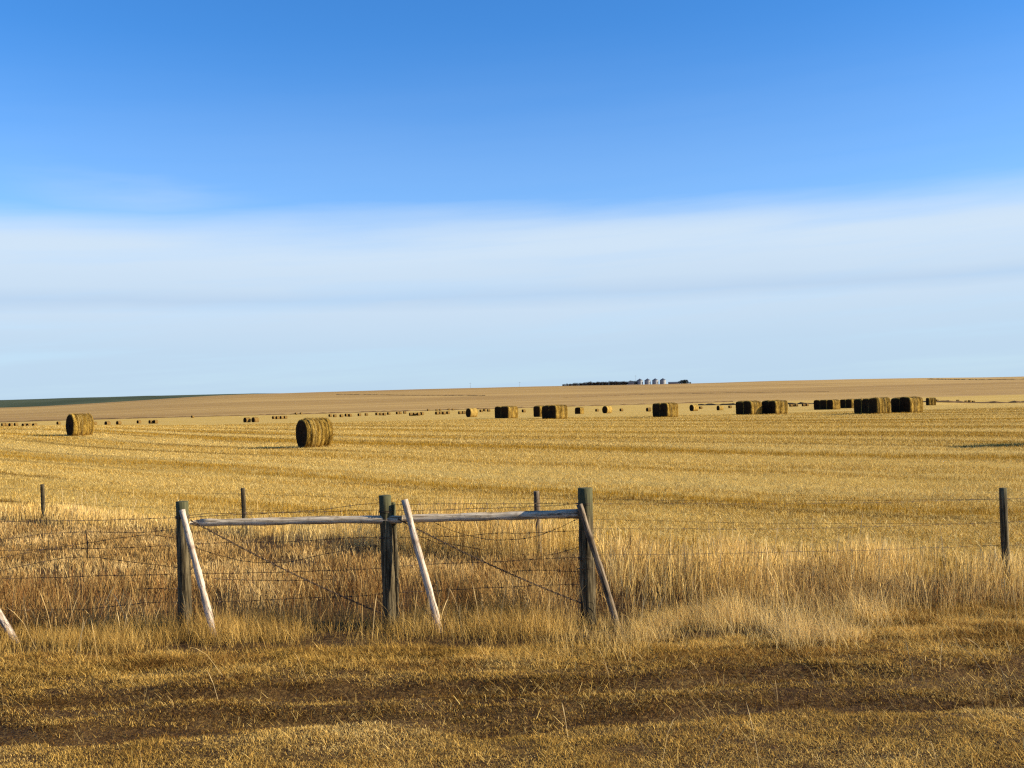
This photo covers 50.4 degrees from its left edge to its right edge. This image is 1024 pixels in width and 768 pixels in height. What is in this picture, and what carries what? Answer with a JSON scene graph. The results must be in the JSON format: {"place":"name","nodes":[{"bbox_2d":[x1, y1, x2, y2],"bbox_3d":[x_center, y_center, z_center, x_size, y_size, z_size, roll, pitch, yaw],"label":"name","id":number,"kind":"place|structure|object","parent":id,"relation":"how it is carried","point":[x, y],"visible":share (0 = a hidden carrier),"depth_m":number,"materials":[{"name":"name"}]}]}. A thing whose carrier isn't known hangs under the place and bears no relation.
{"place":"outdoors","nodes":[
{"label":"outdoors","id":0,"kind":"place"},
{"bbox_2d":[0,393,273,407],"bbox_3d":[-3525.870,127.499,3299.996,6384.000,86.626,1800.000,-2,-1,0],"label":"hills","id":1,"kind":"structure","parent":0,"point":[38,402],"depth_m":3070.37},
{"bbox_2d":[0,376,1023,767],"bbox_3d":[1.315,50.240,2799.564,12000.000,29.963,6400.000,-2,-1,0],"label":"ground","id":2,"kind":"structure","parent":0,"point":[228,410],"depth_m":11.94,"materials":[{"name":"yellow plant"}]},
{"bbox_2d":[0,609,18,643],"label":"leaning pole","id":3,"kind":"object","parent":2,"relation":"on","point":[6,622],"visible":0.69,"depth_m":10.75,"materials":[{"name":"white wood"}]},
{"bbox_2d":[66,413,93,435],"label":"round bale","id":4,"kind":"object","parent":2,"relation":"on","point":[81,424],"visible":0.96,"depth_m":79.48,"materials":[{"name":"plant"}]},
{"bbox_2d":[179,509,215,635],"bbox_3d":[-3.129,1.901,10.855,0.079,1.344,0.080,-24,-12,28],"label":"leaning pole","id":5,"kind":"object","parent":2,"relation":"on","point":[198,575],"visible":0.91,"depth_m":10.84,"materials":[{"name":"white wood"}]},
{"bbox_2d":[243,417,250,421],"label":"round bale","id":6,"kind":"object","parent":2,"relation":"on","point":[246,419],"visible":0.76,"depth_m":301.69,"materials":[{"name":"plant"}]},
{"bbox_2d":[251,417,258,421],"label":"round bale","id":7,"kind":"object","parent":2,"relation":"on","point":[254,419],"visible":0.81,"depth_m":301.63,"materials":[{"name":"plant"}]},
{"bbox_2d":[296,417,334,447],"bbox_3d":[-10.616,2.585,58.450,1.573,1.701,1.900,-1,-1,-34],"label":"round bale","id":8,"kind":"object","parent":2,"relation":"on","point":[315,432],"visible":0.95,"depth_m":57.92,"materials":[{"name":"plant"}]},
{"bbox_2d":[0,401,732,421],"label":"weed bank","id":9,"kind":"structure","parent":2,"relation":"on","point":[327,413],"depth_m":722.93,"materials":[{"name":"beige plant"}]},
{"bbox_2d":[336,394,484,395],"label":"weed bank","id":10,"kind":"structure","parent":2,"relation":"on","point":[428,395],"depth_m":1038.51,"materials":[{"name":"beige plant"}]},
{"bbox_2d":[401,499,442,632],"bbox_3d":[-0.900,1.836,10.939,0.083,1.394,0.077,-21,-10,27],"label":"leaning pole","id":11,"kind":"object","parent":2,"relation":"on","point":[419,557],"visible":0.92,"depth_m":10.92,"materials":[{"name":"grey wood"}]},
{"bbox_2d":[466,408,477,416],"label":"round bale","id":12,"kind":"object","parent":2,"relation":"on","point":[471,412],"visible":0.93,"depth_m":187.01,"materials":[{"name":"plant"}]},
{"bbox_2d":[0,484,990,555],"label":"wire fence","id":13,"kind":"object","parent":2,"relation":"on","point":[243,500],"visible":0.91,"depth_m":15.85,"materials":[{"name":"grey metal"}]},
{"bbox_2d":[495,406,500,417],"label":"round bale","id":14,"kind":"object","parent":2,"relation":"on","point":[497,411],"visible":0.45,"depth_m":143.85,"materials":[{"name":"plant"}]},
{"bbox_2d":[501,406,517,417],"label":"round bale","id":15,"kind":"object","parent":2,"relation":"on","point":[509,411],"visible":0.87,"depth_m":142.51,"materials":[{"name":"plant"}]},
{"bbox_2d":[0,407,1023,583],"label":"stubble","id":16,"kind":"object","parent":2,"relation":"on","point":[883,519],"visible":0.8,"depth_m":34.05,"materials":[{"name":"yellow plant"}]},
{"bbox_2d":[0,566,1023,669],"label":"tall grass","id":17,"kind":"structure","parent":2,"relation":"on","point":[100,636],"depth_m":10.57,"materials":[{"name":"beige plant"}]},
{"bbox_2d":[0,487,1023,630],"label":"barbed wire fence","id":18,"kind":"object","parent":2,"relation":"on","point":[387,519],"visible":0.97,"depth_m":11.04,"materials":[{"name":"metal wire"},{"name":"wood"}]},
{"bbox_2d":[0,518,1023,640],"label":"dry weeds","id":19,"kind":"object","parent":2,"relation":"on","point":[370,563],"visible":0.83,"depth_m":13.01,"materials":[{"name":"yellow plant"}]},
{"bbox_2d":[533,405,544,416],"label":"round bale","id":20,"kind":"object","parent":2,"relation":"on","point":[537,410],"visible":0.63,"depth_m":154.75,"materials":[{"name":"plant"}]},
{"bbox_2d":[542,404,557,418],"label":"round bale","id":21,"kind":"object","parent":2,"relation":"on","point":[545,412],"visible":0.49,"depth_m":124.39,"materials":[{"name":"plant"}]},
{"bbox_2d":[548,404,567,418],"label":"round bale","id":22,"kind":"object","parent":2,"relation":"on","point":[558,411],"visible":0.9,"depth_m":122.97,"materials":[{"name":"plant"}]},
{"bbox_2d":[575,407,583,413],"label":"round bale","id":23,"kind":"object","parent":2,"relation":"on","point":[579,410],"visible":0.88,"depth_m":246.63,"materials":[{"name":"plant"}]},
{"bbox_2d":[577,504,620,628],"bbox_3d":[0.872,1.828,10.864,0.073,1.307,0.073,-21,-9,23],"label":"leaning pole","id":24,"kind":"object","parent":2,"relation":"on","point":[596,557],"visible":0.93,"depth_m":10.85,"materials":[{"name":"grey wood"}]},
{"bbox_2d":[602,406,611,412],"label":"round bale","id":25,"kind":"object","parent":2,"relation":"on","point":[606,409],"visible":0.92,"depth_m":226.11,"materials":[{"name":"plant"}]},
{"bbox_2d":[637,379,642,384],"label":"grain bin","id":26,"kind":"object","parent":2,"relation":"on","point":[639,381],"visible":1,"depth_m":1287.27,"materials":[{"name":"metal"}]},
{"bbox_2d":[652,402,663,416],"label":"round bale","id":27,"kind":"object","parent":2,"relation":"on","point":[656,409],"visible":0.48,"depth_m":121.78,"materials":[{"name":"plant"}]},
{"bbox_2d":[660,402,677,416],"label":"round bale","id":28,"kind":"object","parent":2,"relation":"on","point":[668,409],"visible":0.91,"depth_m":120.23,"materials":[{"name":"plant"}]},
{"bbox_2d":[689,404,698,410],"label":"round bale","id":29,"kind":"object","parent":2,"relation":"on","point":[694,407],"visible":0.95,"depth_m":246.71,"materials":[{"name":"plant"}]},
{"bbox_2d":[564,391,828,397],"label":"weed bank","id":30,"kind":"structure","parent":2,"relation":"on","point":[696,393],"depth_m":942.97,"materials":[{"name":"beige plant"}]},
{"bbox_2d":[716,405,723,409],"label":"round bale","id":31,"kind":"object","parent":2,"relation":"on","point":[720,407],"visible":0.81,"depth_m":319.32,"materials":[{"name":"plant"}]},
{"bbox_2d":[735,400,747,414],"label":"round bale","id":32,"kind":"object","parent":2,"relation":"on","point":[739,405],"visible":0.48,"depth_m":127.44,"materials":[{"name":"plant"}]},
{"bbox_2d":[743,400,761,414],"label":"round bale","id":33,"kind":"object","parent":2,"relation":"on","point":[753,407],"visible":0.87,"depth_m":125.84,"materials":[{"name":"plant"}]},
{"bbox_2d":[762,399,779,413],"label":"round bale","id":34,"kind":"object","parent":2,"relation":"on","point":[764,407],"visible":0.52,"depth_m":127.47,"materials":[{"name":"plant"}]},
{"bbox_2d":[768,400,787,413],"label":"round bale","id":35,"kind":"object","parent":2,"relation":"on","point":[777,406],"visible":0.9,"depth_m":125.82,"materials":[{"name":"plant"}]},
{"bbox_2d":[813,399,819,409],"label":"round bale","id":36,"kind":"object","parent":2,"relation":"on","point":[816,403],"visible":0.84,"depth_m":172.29,"materials":[{"name":"plant"}]},
{"bbox_2d":[820,399,828,409],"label":"round bale","id":37,"kind":"object","parent":2,"relation":"on","point":[823,404],"visible":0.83,"depth_m":170.80,"materials":[{"name":"plant"}]},
{"bbox_2d":[827,399,839,409],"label":"round bale","id":38,"kind":"object","parent":2,"relation":"on","point":[833,404],"visible":0.94,"depth_m":169.34,"materials":[{"name":"plant"}]},
{"bbox_2d":[840,399,845,407],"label":"round bale","id":39,"kind":"object","parent":2,"relation":"on","point":[842,403],"visible":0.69,"depth_m":188.41,"materials":[{"name":"plant"}]},
{"bbox_2d":[846,398,854,407],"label":"round bale","id":40,"kind":"object","parent":2,"relation":"on","point":[849,403],"visible":0.63,"depth_m":187.00,"materials":[{"name":"plant"}]},
{"bbox_2d":[853,398,867,413],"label":"round bale","id":41,"kind":"object","parent":2,"relation":"on","point":[857,404],"visible":0.54,"depth_m":111.26,"materials":[{"name":"plant"}]},
{"bbox_2d":[698,400,1023,404],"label":"weed bank","id":42,"kind":"structure","parent":2,"relation":"on","point":[946,401],"depth_m":557.88,"materials":[{"name":"beige plant"}]},
{"bbox_2d":[862,398,869,413],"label":"round bale","id":43,"kind":"object","parent":2,"relation":"on","point":[864,405],"visible":0.41,"depth_m":110.02,"materials":[{"name":"plant"}]},
{"bbox_2d":[868,397,890,413],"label":"round bale","id":44,"kind":"object","parent":2,"relation":"on","point":[880,405],"visible":0.91,"depth_m":108.08,"materials":[{"name":"plant"}]},
{"bbox_2d":[891,396,908,412],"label":"round bale","id":45,"kind":"object","parent":2,"relation":"on","point":[894,404],"visible":0.41,"depth_m":112.11,"materials":[{"name":"plant"}]},
{"bbox_2d":[899,396,922,412],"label":"round bale","id":46,"kind":"object","parent":2,"relation":"on","point":[907,404],"visible":0.91,"depth_m":110.36,"materials":[{"name":"plant"}]},
{"bbox_2d":[926,397,935,404],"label":"round bale","id":47,"kind":"object","parent":2,"relation":"on","point":[930,401],"visible":0.87,"depth_m":216.78,"materials":[{"name":"plant"}]},
{"bbox_2d":[941,379,1014,379],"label":"weed bank","id":48,"kind":"structure","parent":2,"relation":"on","point":[979,379],"depth_m":1129.18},
{"bbox_2d":[0,598,1023,767],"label":"verge grass","id":49,"kind":"structure","parent":0,"point":[950,633],"depth_m":8.48,"materials":[{"name":"yellow plant"}]},
{"bbox_2d":[0,486,1023,621],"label":"tall grass","id":50,"kind":"structure","parent":0,"point":[721,555],"depth_m":13.55,"materials":[{"name":"beige plant"}]},
{"bbox_2d":[0,0,1023,399],"label":"sky","id":51,"kind":"structure","parent":0,"point":[198,197],"materials":[{"name":"blue"}]}
]}

